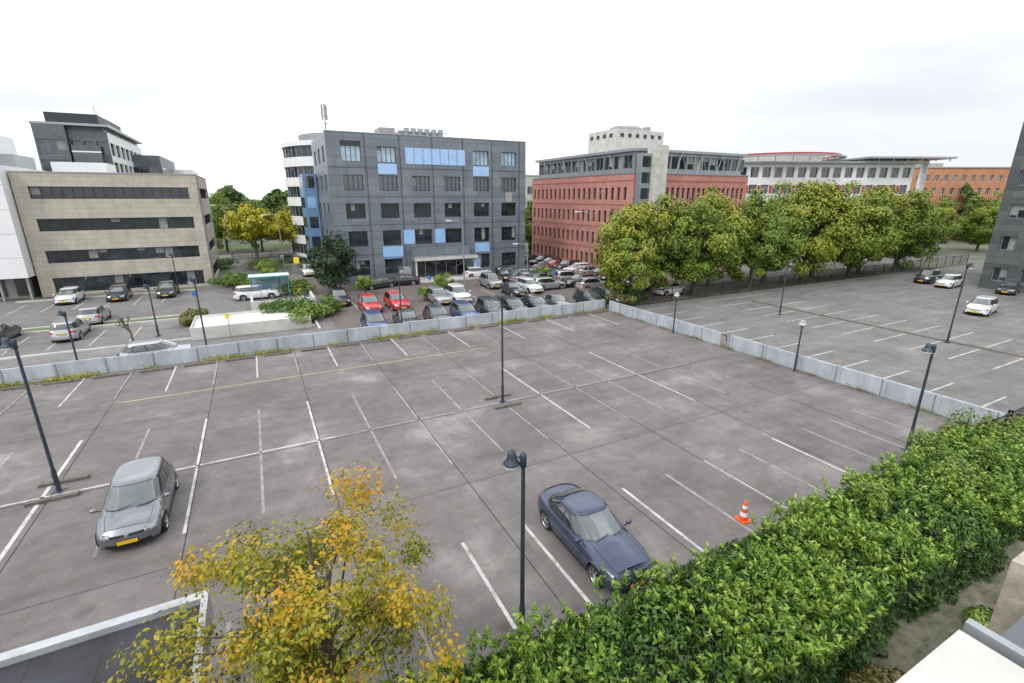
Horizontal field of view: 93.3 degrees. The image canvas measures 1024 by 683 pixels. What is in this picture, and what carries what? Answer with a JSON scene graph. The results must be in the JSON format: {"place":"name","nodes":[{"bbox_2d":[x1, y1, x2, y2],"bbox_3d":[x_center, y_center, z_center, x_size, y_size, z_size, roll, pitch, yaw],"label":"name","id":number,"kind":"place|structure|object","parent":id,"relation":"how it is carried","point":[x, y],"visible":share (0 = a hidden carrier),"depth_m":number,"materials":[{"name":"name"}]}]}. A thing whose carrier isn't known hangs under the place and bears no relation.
{"place":"outdoors","nodes":[
{"label":"outdoors","id":0,"kind":"place"},
{"bbox_2d":[21,286,198,331],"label":"planted strip ground","id":1,"kind":"structure","parent":0,"point":[87,295],"depth_m":51.78,"materials":[{"name":"green plant"}]},
{"bbox_2d":[0,280,337,368],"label":"parking lot","id":2,"kind":"structure","parent":0,"point":[219,299],"depth_m":41.99,"materials":[{"name":"asphalt"}]},
{"bbox_2d":[52,286,85,304],"bbox_3d":[-46.177,-4.842,50.403,2.120,1.471,4.308,-8,19,-26],"label":"parked car","id":3,"kind":"object","parent":2,"relation":"on","point":[70,294],"visible":1,"depth_m":49.57,"materials":[{"name":"white paint"}]},
{"bbox_2d":[49,317,91,341],"bbox_3d":[-34.677,-1.133,37.943,2.100,1.481,4.648,-9,19,-27],"label":"parked car","id":4,"kind":"object","parent":2,"relation":"on","point":[78,327],"visible":0.93,"depth_m":36.47,"materials":[{"name":"silver paint"}]},
{"bbox_2d":[76,305,111,323],"bbox_3d":[-36.777,-2.470,42.449,2.120,1.471,4.308,-8,19,-26],"label":"parked car","id":5,"kind":"object","parent":2,"relation":"on","point":[94,314],"visible":0.93,"depth_m":41.18,"materials":[{"name":"silver paint"}]},
{"bbox_2d":[104,284,132,301],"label":"parked car","id":6,"kind":"object","parent":2,"relation":"on","point":[117,292],"visible":1,"depth_m":50.93,"materials":[{"name":"paint"}]},
{"bbox_2d":[117,338,194,355],"bbox_3d":[-23.578,0.592,32.177,4.308,1.471,2.120,-9,19,-28],"label":"parked car","id":7,"kind":"object","parent":2,"relation":"on","point":[145,345],"visible":0.56,"depth_m":31.43,"materials":[{"name":"silver paint"}]},
{"bbox_2d":[0,289,320,359],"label":"forecourt kerbs","id":8,"kind":"structure","parent":2,"relation":"on","point":[108,347],"depth_m":40.56,"materials":[{"name":"concrete"}]},
{"bbox_2d":[154,280,177,297],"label":"parked car","id":9,"kind":"object","parent":2,"relation":"on","point":[167,288],"visible":0.97,"depth_m":52.87,"materials":[{"name":"paint"}]},
{"bbox_2d":[189,308,311,339],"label":"concrete ramp roof","id":10,"kind":"structure","parent":2,"relation":"on","point":[242,323],"depth_m":39.41,"materials":[{"name":"concrete"}]},
{"bbox_2d":[232,284,280,300],"bbox_3d":[-27.577,-5.389,52.222,4.648,1.481,2.100,-9,19,-27],"label":"parked car","id":11,"kind":"object","parent":2,"relation":"on","point":[243,292],"visible":0.94,"depth_m":51.38,"materials":[{"name":"white paint"}]},
{"bbox_2d":[248,272,290,299],"bbox_3d":[-26.500,-6.110,52.962,4.000,2.450,2.500,-8,19,-26],"label":"bicycle shelter","id":12,"kind":"object","parent":2,"relation":"on","point":[273,279],"visible":0.84,"depth_m":53.40,"materials":[{"name":"teal"}]},
{"bbox_2d":[260,295,314,314],"bbox_3d":[-20.080,-3.117,44.241,4.372,1.781,4.940,0,17,0],"label":"shrub","id":13,"kind":"object","parent":2,"relation":"on","point":[295,303],"visible":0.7,"depth_m":43.27,"materials":[{"name":"green plant"}]},
{"bbox_2d":[279,277,315,296],"bbox_3d":[-24.618,-6.293,55.025,3.777,1.676,5.505,-12,20,-35],"label":"shrub","id":14,"kind":"object","parent":2,"relation":"on","point":[298,287],"visible":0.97,"depth_m":54.32,"materials":[{"name":"green plant"}]},
{"bbox_2d":[285,303,335,323],"bbox_3d":[-17.704,-2.488,42.423,3.730,1.705,5.922,6,18,20],"label":"shrub","id":15,"kind":"object","parent":2,"relation":"on","point":[302,312],"visible":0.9,"depth_m":41.90,"materials":[{"name":"green plant"}]},
{"bbox_2d":[218,249,292,257],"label":"road","id":16,"kind":"structure","parent":0,"point":[244,254],"depth_m":94.38,"materials":[{"name":"asphalt"}]},
{"bbox_2d":[208,192,247,251],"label":"background tree","id":17,"kind":"object","parent":16,"relation":"on","point":[216,210],"visible":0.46,"depth_m":93.25,"materials":[{"name":"green plant"}]},
{"bbox_2d":[230,256,314,283],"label":"side street road","id":18,"kind":"structure","parent":0,"point":[293,273],"depth_m":73.45,"materials":[{"name":"asphalt"}]},
{"bbox_2d":[218,203,280,258],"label":"yellow tree","id":19,"kind":"object","parent":18,"relation":"on","point":[247,225],"visible":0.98,"depth_m":83.23,"materials":[{"name":"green plant"}]},
{"bbox_2d":[270,209,299,253],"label":"yellow tree","id":20,"kind":"object","parent":18,"relation":"on","point":[287,230],"visible":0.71,"depth_m":87.65,"materials":[{"name":"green plant"}]},
{"bbox_2d":[0,310,974,682],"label":"parking lot ground","id":21,"kind":"structure","parent":0,"point":[50,560],"depth_m":20.59,"materials":[{"name":"asphalt"}]},
{"bbox_2d":[0,337,66,492],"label":"street lamp","id":22,"kind":"object","parent":21,"relation":"on","point":[7,344],"visible":1,"depth_m":17.05,"materials":[{"name":"metal"}]},
{"bbox_2d":[24,490,80,507],"bbox_3d":[-16.600,5.684,17.476,1.500,0.120,0.220,-9,19,-27],"label":"concrete wheel stop","id":23,"kind":"object","parent":21,"relation":"on","point":[52,498],"visible":1,"depth_m":17.42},
{"bbox_2d":[0,590,212,682],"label":"dark flat roof annex","id":24,"kind":"object","parent":21,"relation":"on","point":[84,655],"visible":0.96,"depth_m":8.35,"materials":[{"name":"concrete"}]},
{"bbox_2d":[89,456,178,549],"bbox_3d":[-12.756,5.263,16.508,2.120,1.471,4.308,-8,19,-26],"label":"silver hatchback car","id":25,"kind":"object","parent":21,"relation":"on","point":[138,500],"visible":1,"depth_m":15.66,"materials":[{"name":"grey paint"}]},
{"bbox_2d":[103,460,466,682],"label":"autumn tree","id":26,"kind":"object","parent":21,"relation":"on","point":[290,654],"visible":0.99,"depth_m":8.19,"materials":[{"name":"yellow plant"}]},
{"bbox_2d":[0,307,605,387],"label":"wall weeds","id":27,"kind":"object","parent":21,"relation":"on","point":[56,378],"depth_m":33.46,"materials":[{"name":"green plant"}]},
{"bbox_2d":[0,310,607,391],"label":"wheel stop row","id":28,"kind":"object","parent":21,"relation":"on","point":[145,371],"visible":0.98,"depth_m":33.38,"materials":[{"name":"concrete"}]},
{"bbox_2d":[0,316,906,680],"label":"pavement expansion joints","id":29,"kind":"object","parent":21,"relation":"on","point":[434,438],"visible":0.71,"depth_m":20.90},
{"bbox_2d":[493,294,505,402],"bbox_3d":[-0.647,0.422,25.064,0.615,5.870,0.390,0,17,0],"label":"street lamp","id":30,"kind":"object","parent":21,"relation":"on","point":[496,300],"visible":1,"depth_m":24.98,"materials":[{"name":"metal"}]},
{"bbox_2d":[0,280,1023,682],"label":"parking line markings","id":31,"kind":"object","parent":21,"relation":"on","point":[228,626],"visible":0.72,"depth_m":21.68,"materials":[{"name":"white paint"}]},
{"bbox_2d":[503,449,527,639],"bbox_3d":[0.103,4.868,11.375,0.615,5.170,0.390,1,17,4],"label":"street lamp","id":32,"kind":"object","parent":21,"relation":"on","point":[511,462],"visible":0.94,"depth_m":11.02,"materials":[{"name":"metal"}]},
{"bbox_2d":[537,483,652,592],"bbox_3d":[2.432,5.753,15.023,2.060,1.381,4.548,-8,18,-25],"label":"navy sedan car","id":33,"kind":"object","parent":21,"relation":"on","point":[591,532],"visible":0.95,"depth_m":14.34,"materials":[{"name":"paint"}]},
{"bbox_2d":[439,428,981,682],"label":"kerb row","id":34,"kind":"object","parent":21,"relation":"on","point":[584,611],"visible":0.06,"depth_m":13.17,"materials":[{"name":"concrete"}]},
{"bbox_2d":[901,343,936,451],"bbox_3d":[16.953,2.391,20.210,0.615,4.870,0.390,-2,17,-6],"label":"street lamp","id":35,"kind":"object","parent":21,"relation":"on","point":[928,348],"visible":0.91,"depth_m":19.98,"materials":[{"name":"metal"}]},
{"bbox_2d":[0,200,989,667],"bbox_3d":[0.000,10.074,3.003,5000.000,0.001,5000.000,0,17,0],"label":"ground","id":36,"kind":"structure","parent":0,"point":[960,248],"depth_m":76.75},
{"bbox_2d":[0,135,41,301],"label":"walls","id":37,"kind":"structure","parent":36,"relation":"on","point":[16,261],"depth_m":50.03,"materials":[{"name":"grey concrete"}]},
{"bbox_2d":[0,277,35,296],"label":"windows","id":38,"kind":"structure","parent":37,"relation":"attached to","point":[21,286],"depth_m":52.11,"materials":[{"name":"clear glass"}]},
{"bbox_2d":[0,154,36,169],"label":"roof","id":39,"kind":"structure","parent":37,"relation":"on","point":[14,160],"depth_m":53.32,"materials":[{"name":"grey metal"}]},
{"bbox_2d":[28,106,197,174],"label":"glass office tower","id":40,"kind":"structure","parent":36,"relation":"on","point":[72,137],"depth_m":87.83,"materials":[{"name":"grey"}]},
{"bbox_2d":[37,139,173,173],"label":"windows","id":41,"kind":"structure","parent":40,"relation":"in","point":[56,147],"depth_m":87.41,"materials":[{"name":"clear glass"}]},
{"bbox_2d":[8,172,219,296],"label":"walls","id":42,"kind":"structure","parent":36,"relation":"on","point":[31,212],"depth_m":54.18,"materials":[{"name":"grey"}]},
{"bbox_2d":[6,162,215,284],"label":"roof","id":43,"kind":"structure","parent":42,"relation":"on","point":[77,167],"depth_m":56.09,"materials":[{"name":"grey metal"}]},
{"bbox_2d":[28,186,217,292],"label":"windows","id":44,"kind":"structure","parent":42,"relation":"attached to","point":[97,283],"depth_m":55.01,"materials":[{"name":"black glass"}]},
{"bbox_2d":[218,243,294,251],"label":"verge grass","id":45,"kind":"structure","parent":36,"relation":"on","point":[265,247],"depth_m":105.73,"materials":[{"name":"plant"}]},
{"bbox_2d":[280,132,321,256],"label":"curved white office building","id":46,"kind":"structure","parent":36,"relation":"on","point":[297,159],"depth_m":84.14,"materials":[{"name":"paint"}]},
{"bbox_2d":[283,145,313,253],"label":"windows","id":47,"kind":"structure","parent":46,"relation":"in","point":[303,150],"depth_m":84.34,"materials":[{"name":"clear glass"}]},
{"bbox_2d":[0,299,604,386],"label":"concrete barrier wall","id":48,"kind":"structure","parent":36,"relation":"on","point":[106,365],"depth_m":33.97,"materials":[{"name":"concrete"}]},
{"bbox_2d":[525,199,531,253],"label":"background tree","id":49,"kind":"object","parent":36,"relation":"on","point":[528,225],"visible":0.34,"depth_m":90.86,"materials":[{"name":"green plant"}]},
{"bbox_2d":[209,182,1001,244],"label":"distant trees","id":50,"kind":"object","parent":36,"relation":"on","point":[274,198],"visible":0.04,"depth_m":139.87,"materials":[{"name":"green plant"}]},
{"bbox_2d":[532,128,747,273],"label":"walls","id":51,"kind":"structure","parent":36,"relation":"on","point":[660,180],"depth_m":72.15,"materials":[{"name":"red brick"}]},
{"bbox_2d":[534,133,744,264],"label":"windows","id":52,"kind":"structure","parent":51,"relation":"attached to","point":[627,162],"depth_m":70.73,"materials":[{"name":"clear glass"}]},
{"bbox_2d":[532,125,748,179],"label":"roof","id":53,"kind":"structure","parent":51,"relation":"on","point":[632,127],"depth_m":69.75,"materials":[{"name":"grey metal"}]},
{"bbox_2d":[609,300,721,344],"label":"concrete barrier wall","id":54,"kind":"structure","parent":36,"relation":"on","point":[701,332],"depth_m":39.97,"materials":[{"name":"concrete"}]},
{"bbox_2d":[720,192,809,287],"bbox_3d":[28.648,-11.746,56.780,9.941,11.100,11.462,4,17,13],"label":"plane tree","id":55,"kind":"object","parent":36,"relation":"on","point":[774,234],"visible":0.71,"depth_m":54.91,"materials":[{"name":"green plant"}]},
{"bbox_2d":[509,532,1023,682],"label":"planting bed","id":56,"kind":"object","parent":36,"relation":"on","point":[906,640],"depth_m":12.48,"materials":[{"name":"soil"}]},
{"bbox_2d":[378,411,1023,682],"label":"laurel hedge","id":57,"kind":"object","parent":56,"relation":"on","point":[822,591],"visible":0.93,"depth_m":11.31,"materials":[{"name":"green plant"}]},
{"bbox_2d":[851,481,888,520],"bbox_3d":[10.802,5.276,14.672,0.946,2.539,1.012,0,17,0],"label":"shrub","id":58,"kind":"object","parent":56,"relation":"on","point":[881,494],"visible":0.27,"depth_m":14.25,"materials":[{"name":"green plant"}]},
{"bbox_2d":[905,425,1004,472],"bbox_3d":[16.146,4.420,17.771,3.236,2.423,1.867,5,17,15],"label":"shrub","id":59,"kind":"object","parent":56,"relation":"on","point":[924,445],"visible":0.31,"depth_m":17.61,"materials":[{"name":"green plant"}]},
{"bbox_2d":[930,449,985,498],"bbox_3d":[14.533,4.904,15.835,1.384,2.573,1.828,13,21,37],"label":"shrub","id":60,"kind":"object","parent":56,"relation":"on","point":[959,468],"visible":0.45,"depth_m":15.29,"materials":[{"name":"green plant"}]},
{"bbox_2d":[933,404,1023,454],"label":"shrub","id":61,"kind":"object","parent":56,"relation":"on","point":[956,414],"visible":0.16,"depth_m":19.79,"materials":[{"name":"green plant"}]},
{"bbox_2d":[614,255,968,305],"bbox_3d":[42.294,-8.666,63.023,73.090,1.600,0.090,-8,19,-26],"label":"fence","id":62,"kind":"object","parent":36,"relation":"on","point":[806,278],"visible":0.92,"depth_m":58.19,"materials":[{"name":"grey metal"}]},
{"bbox_2d":[781,179,870,281],"bbox_3d":[37.957,-13.588,60.038,11.665,12.775,11.255,2,17,7],"label":"plane tree","id":63,"kind":"object","parent":36,"relation":"on","point":[815,251],"visible":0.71,"depth_m":58.27,"materials":[{"name":"green plant"}]},
{"bbox_2d":[730,335,1005,424],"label":"concrete barrier wall","id":64,"kind":"structure","parent":36,"relation":"on","point":[939,404],"depth_m":27.18,"materials":[{"name":"concrete"}]},
{"bbox_2d":[831,180,904,276],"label":"plane tree","id":65,"kind":"object","parent":36,"relation":"on","point":[878,236],"visible":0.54,"depth_m":61.96,"materials":[{"name":"green plant"}]},
{"bbox_2d":[833,184,914,272],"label":"plane tree","id":66,"kind":"object","parent":36,"relation":"on","point":[893,249],"visible":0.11,"depth_m":66.39,"materials":[{"name":"green plant"}]},
{"bbox_2d":[877,188,954,271],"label":"plane tree","id":67,"kind":"object","parent":36,"relation":"on","point":[915,234],"visible":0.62,"depth_m":67.19,"materials":[{"name":"green plant"}]},
{"bbox_2d":[909,168,1010,238],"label":"walls","id":68,"kind":"structure","parent":36,"relation":"on","point":[975,184],"depth_m":122.86,"materials":[{"name":"orange brick"}]},
{"bbox_2d":[914,175,1008,217],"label":"windows","id":69,"kind":"structure","parent":68,"relation":"attached to","point":[963,179],"depth_m":123.09,"materials":[{"name":"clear glass"}]},
{"bbox_2d":[952,191,1003,250],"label":"background tree","id":70,"kind":"object","parent":36,"relation":"on","point":[980,233],"visible":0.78,"depth_m":96.73,"materials":[{"name":"green plant"}]},
{"bbox_2d":[304,263,702,329],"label":"office forecourt paving","id":71,"kind":"structure","parent":0,"point":[347,316],"depth_m":53.97,"materials":[{"name":"asphalt"}]},
{"bbox_2d":[304,229,358,288],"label":"dark green tree","id":72,"kind":"object","parent":71,"relation":"on","point":[327,265],"visible":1,"depth_m":54.52,"materials":[{"name":"green plant"}]},
{"bbox_2d":[357,293,382,311],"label":"parked car","id":73,"kind":"object","parent":71,"relation":"on","point":[368,301],"visible":0.96,"depth_m":45.87,"materials":[{"name":"red paint"}]},
{"bbox_2d":[360,309,389,326],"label":"parked car","id":74,"kind":"object","parent":71,"relation":"on","point":[373,317],"visible":0.71,"depth_m":38.94,"materials":[{"name":"blue paint"}]},
{"bbox_2d":[383,290,410,310],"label":"parked car","id":75,"kind":"object","parent":71,"relation":"on","point":[391,299],"visible":0.97,"depth_m":47.06,"materials":[{"name":"red paint"}]},
{"bbox_2d":[298,131,525,284],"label":"walls","id":76,"kind":"structure","parent":71,"relation":"on","point":[330,193],"depth_m":62.69,"materials":[{"name":"concrete"}]},
{"bbox_2d":[298,145,514,276],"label":"windows","id":77,"kind":"structure","parent":76,"relation":"attached to","point":[425,156],"depth_m":63.16,"materials":[{"name":"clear glass"}]},
{"bbox_2d":[320,103,525,141],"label":"roof","id":78,"kind":"structure","parent":76,"relation":"on","point":[411,132],"depth_m":63.20,"materials":[{"name":"grey metal"}]},
{"bbox_2d":[422,303,452,319],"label":"parked car","id":79,"kind":"object","parent":71,"relation":"on","point":[434,311],"visible":0.66,"depth_m":41.42,"materials":[{"name":"paint"}]},
{"bbox_2d":[425,285,452,303],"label":"parked car","id":80,"kind":"object","parent":71,"relation":"on","point":[437,294],"visible":0.91,"depth_m":49.49,"materials":[{"name":"silver paint"}]},
{"bbox_2d":[445,283,471,301],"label":"parked car","id":81,"kind":"object","parent":71,"relation":"on","point":[458,291],"visible":0.84,"depth_m":49.98,"materials":[{"name":"white paint"}]},
{"bbox_2d":[449,300,479,316],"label":"parked car","id":82,"kind":"object","parent":71,"relation":"on","point":[460,307],"visible":0.78,"depth_m":42.62,"materials":[{"name":"blue paint"}]},
{"bbox_2d":[474,295,506,313],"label":"parked car","id":83,"kind":"object","parent":71,"relation":"on","point":[485,304],"visible":0.64,"depth_m":43.57,"materials":[{"name":"paint"}]},
{"bbox_2d":[573,288,606,305],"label":"parked car","id":84,"kind":"object","parent":71,"relation":"on","point":[583,294],"visible":0.74,"depth_m":48.69,"materials":[{"name":"paint"}]},
{"bbox_2d":[592,199,675,301],"bbox_3d":[11.519,-9.108,49.233,9.122,10.354,9.455,9,19,27],"label":"plane tree","id":85,"kind":"object","parent":71,"relation":"on","point":[616,254],"visible":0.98,"depth_m":47.19,"materials":[{"name":"green plant"}]},
{"bbox_2d":[599,192,704,294],"bbox_3d":[16.210,-10.681,53.179,11.479,11.117,9.956,-6,18,-20],"label":"plane tree","id":86,"kind":"object","parent":71,"relation":"on","point":[666,263],"visible":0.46,"depth_m":50.65,"materials":[{"name":"green plant"}]},
{"bbox_2d":[656,185,753,293],"bbox_3d":[20.564,-11.285,53.930,9.815,11.847,11.175,-15,22,-40],"label":"plane tree","id":87,"kind":"object","parent":71,"relation":"on","point":[712,217],"visible":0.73,"depth_m":51.18,"materials":[{"name":"green plant"}]},
{"bbox_2d":[0,0,1023,199],"label":"sky","id":88,"kind":"structure","parent":0,"point":[213,89],"materials":[{"name":"white"}]},
{"bbox_2d":[665,252,981,291],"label":"fence","id":89,"kind":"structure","parent":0,"point":[841,266],"depth_m":71.47,"materials":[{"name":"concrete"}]},
{"bbox_2d":[687,193,768,287],"bbox_3d":[24.224,-12.127,58.026,9.797,11.120,10.154,-8,18,-26],"label":"plane tree","id":90,"kind":"object","parent":89,"relation":"on","point":[722,203],"visible":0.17,"depth_m":55.13,"materials":[{"name":"green plant"}]},
{"bbox_2d":[738,180,819,282],"bbox_3d":[32.993,-13.475,60.062,11.830,12.541,10.390,-2,17,-8],"label":"plane tree","id":91,"kind":"object","parent":89,"relation":"on","point":[801,226],"visible":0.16,"depth_m":57.77,"materials":[{"name":"green plant"}]},
{"bbox_2d":[788,180,869,276],"bbox_3d":[40.800,-15.094,65.065,11.452,12.787,13.204,-14,22,-40],"label":"plane tree","id":92,"kind":"object","parent":89,"relation":"on","point":[844,258],"visible":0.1,"depth_m":61.08,"materials":[{"name":"green plant"}]},
{"bbox_2d":[884,191,951,266],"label":"plane tree","id":93,"kind":"object","parent":89,"relation":"on","point":[926,243],"visible":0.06,"depth_m":73.10,"materials":[{"name":"green plant"}]},
{"bbox_2d":[918,191,963,253],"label":"background tree","id":94,"kind":"object","parent":89,"relation":"on","point":[947,202],"visible":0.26,"depth_m":89.39,"materials":[{"name":"green plant"}]},
{"bbox_2d":[638,264,1023,422],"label":"neighbour lot ground","id":95,"kind":"structure","parent":0,"point":[975,377],"depth_m":40.69,"materials":[{"name":"asphalt"}]},
{"bbox_2d":[633,263,1023,357],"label":"kerb island","id":96,"kind":"structure","parent":95,"relation":"on","point":[955,342],"depth_m":47.43,"materials":[{"name":"concrete"}]},
{"bbox_2d":[913,268,941,283],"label":"parked car","id":97,"kind":"object","parent":95,"relation":"on","point":[929,275],"visible":0.92,"depth_m":61.30,"materials":[{"name":"paint"}]},
{"bbox_2d":[934,273,962,288],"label":"parked car","id":98,"kind":"object","parent":95,"relation":"on","point":[951,280],"visible":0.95,"depth_m":58.35,"materials":[{"name":"white paint"}]},
{"bbox_2d":[964,295,998,316],"bbox_3d":[44.424,-3.423,45.627,4.648,1.481,2.100,-12,20,-34],"label":"white estate car","id":99,"kind":"object","parent":95,"relation":"on","point":[987,305],"visible":1,"depth_m":44.85,"materials":[{"name":"paint"}]},
{"bbox_2d":[744,159,929,215],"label":"walls","id":100,"kind":"structure","parent":0,"point":[771,181],"depth_m":99.68,"materials":[{"name":"grey"}]},
{"bbox_2d":[741,167,909,204],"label":"windows","id":101,"kind":"structure","parent":100,"relation":"attached to","point":[824,173],"depth_m":99.85,"materials":[{"name":"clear glass"}]},
{"bbox_2d":[742,152,957,163],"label":"roof","id":102,"kind":"structure","parent":100,"relation":"on","point":[795,157],"depth_m":97.35,"materials":[{"name":"grey metal"}]},
{"bbox_2d":[887,579,1004,679],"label":"garden path ground","id":103,"kind":"structure","parent":0,"point":[935,641],"depth_m":12.11,"materials":[{"name":"concrete"}]},
{"bbox_2d":[844,662,906,682],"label":"undergrowth shrub","id":104,"kind":"object","parent":103,"relation":"on","point":[874,673],"visible":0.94,"depth_m":10.55,"materials":[{"name":"green plant"}]},
{"bbox_2d":[952,604,993,634],"bbox_3d":[11.647,7.140,11.942,2.146,0.565,1.001,-8,19,-26],"label":"undergrowth shrub","id":105,"kind":"object","parent":103,"relation":"on","point":[981,614],"visible":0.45,"depth_m":12.19,"materials":[{"name":"green plant"}]},
{"bbox_2d":[895,551,1023,682],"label":"building ledge","id":106,"kind":"object","parent":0,"point":[972,651],"visible":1,"depth_m":2.78,"materials":[{"name":"concrete"}]},
{"bbox_2d":[978,122,1023,292],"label":"walls","id":107,"kind":"structure","parent":0,"point":[1011,260],"depth_m":55.76,"materials":[{"name":"concrete"}]},
{"bbox_2d":[991,171,1023,283],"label":"windows","id":108,"kind":"structure","parent":107,"relation":"attached to","point":[1007,243],"depth_m":55.95,"materials":[{"name":"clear glass"}]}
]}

